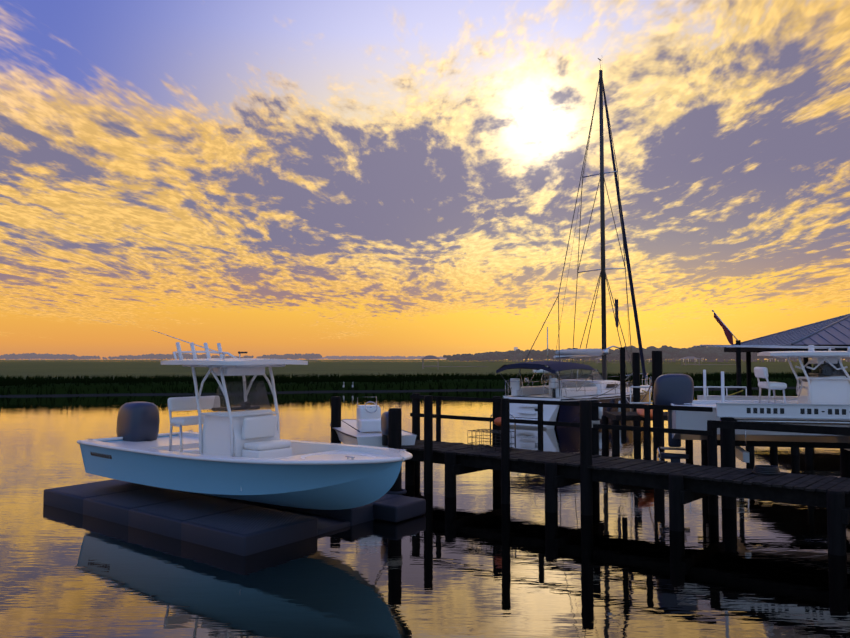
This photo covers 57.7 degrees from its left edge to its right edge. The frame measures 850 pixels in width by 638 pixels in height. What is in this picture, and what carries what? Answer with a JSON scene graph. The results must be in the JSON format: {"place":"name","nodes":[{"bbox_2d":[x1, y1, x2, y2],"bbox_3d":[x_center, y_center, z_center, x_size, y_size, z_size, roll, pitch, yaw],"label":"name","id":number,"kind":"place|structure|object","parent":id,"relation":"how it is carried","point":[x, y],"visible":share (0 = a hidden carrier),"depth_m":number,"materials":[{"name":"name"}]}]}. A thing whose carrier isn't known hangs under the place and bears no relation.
{"place":"outdoors","nodes":[
{"label":"outdoors","id":0,"kind":"place"},
{"bbox_2d":[403,460,417,485],"bbox_3d":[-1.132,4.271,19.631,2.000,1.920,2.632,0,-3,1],"label":"piling","id":1,"kind":"object","parent":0,"point":[409,473],"visible":0.04,"depth_m":18.35,"materials":[{"name":"brown wood"}]},
{"bbox_2d":[0,388,849,637],"bbox_3d":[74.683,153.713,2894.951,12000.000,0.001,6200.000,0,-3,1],"label":"water","id":2,"kind":"structure","parent":0,"point":[475,557],"depth_m":11.46,"materials":[{"name":"liquid"}]},
{"bbox_2d":[43,479,425,555],"bbox_3d":[-4.071,3.740,15.587,7.410,0.460,4.250,-2,-4,39],"label":"floating dock","id":3,"kind":"object","parent":2,"relation":"on","point":[240,527],"visible":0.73,"depth_m":13.98,"materials":[{"name":"grey plastic"}]},
{"bbox_2d":[77,330,412,509],"bbox_3d":[-3.530,2.128,14.694,8.282,3.927,2.970,-2,-4,39],"label":"boat","id":4,"kind":"object","parent":3,"relation":"on","point":[245,452],"visible":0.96,"depth_m":14.03,"materials":[{"name":"blue fiberglass"},{"name":"white vinyl"},{"name":"black plastic"}]},
{"bbox_2d":[330,397,417,447],"bbox_3d":[-1.512,2.867,20.187,1.653,1.655,5.262,1,-3,-18],"label":"skiff","id":5,"kind":"object","parent":2,"relation":"on","point":[368,426],"visible":0.52,"depth_m":19.08,"materials":[{"name":"white plastic"}]},
{"bbox_2d":[331,345,663,515],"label":"pilings","id":6,"kind":"object","parent":2,"relation":"in","point":[395,442],"visible":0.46,"depth_m":16.14,"materials":[{"name":"brown wood"}]},
{"bbox_2d":[533,327,552,372],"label":"sailboat","id":7,"kind":"object","parent":2,"relation":"on","point":[539,371],"visible":0.29,"depth_m":119.29,"materials":[{"name":"silver metal"}]},
{"bbox_2d":[496,58,651,428],"bbox_3d":[8.504,-4.302,38.938,4.204,19.350,12.624,-3,-4,40],"label":"sailboat","id":8,"kind":"object","parent":2,"relation":"on","point":[555,389],"visible":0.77,"depth_m":37.01,"materials":[{"name":"white plastic"}]},
{"bbox_2d":[387,393,849,555],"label":"walkway","id":9,"kind":"structure","parent":2,"relation":"in","point":[684,483],"depth_m":14.90,"materials":[{"name":"brown wood"}]},
{"bbox_2d":[468,404,652,452],"bbox_3d":[4.647,2.793,21.423,1.011,0.770,10.638,-2,-4,39],"label":"dock gear","id":10,"kind":"object","parent":9,"relation":"on","point":[497,420],"visible":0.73,"depth_m":17.69,"materials":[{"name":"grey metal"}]},
{"bbox_2d":[353,374,780,474],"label":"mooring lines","id":11,"kind":"object","parent":9,"relation":"attached to","point":[768,469],"visible":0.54,"depth_m":13.89,"materials":[{"name":"white fabric"}]},
{"bbox_2d":[601,310,849,454],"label":"pavilion","id":12,"kind":"structure","parent":2,"relation":"in","point":[835,331],"depth_m":28.00,"materials":[{"name":"silver wood"}]},
{"bbox_2d":[697,370,849,508],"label":"lift","id":13,"kind":"object","parent":2,"relation":"in","point":[731,449],"visible":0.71,"depth_m":15.55,"materials":[{"name":"silver metal"}]},
{"bbox_2d":[653,345,849,462],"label":"motorboat","id":14,"kind":"object","parent":13,"relation":"on","point":[825,383],"visible":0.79,"depth_m":16.45,"materials":[{"name":"white plastic"}]},
{"bbox_2d":[0,360,849,395],"bbox_3d":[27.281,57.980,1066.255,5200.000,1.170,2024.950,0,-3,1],"label":"marsh grass","id":15,"kind":"structure","parent":0,"point":[75,377],"depth_m":78.04,"materials":[{"name":"green plant"}]},
{"bbox_2d":[0,345,849,361],"bbox_3d":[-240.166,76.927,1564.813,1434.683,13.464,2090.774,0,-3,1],"label":"trees","id":16,"kind":"object","parent":15,"relation":"on","point":[712,354],"visible":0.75,"depth_m":557.54,"materials":[{"name":"green plant"}]},
{"bbox_2d":[422,347,846,368],"bbox_3d":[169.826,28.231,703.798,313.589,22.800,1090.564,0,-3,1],"label":"buildings","id":17,"kind":"structure","parent":15,"relation":"on","point":[516,348],"depth_m":225.89,"materials":[{"name":"white"}]},
{"bbox_2d":[0,0,849,359],"label":"sky","id":18,"kind":"structure","parent":0,"point":[385,178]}
]}

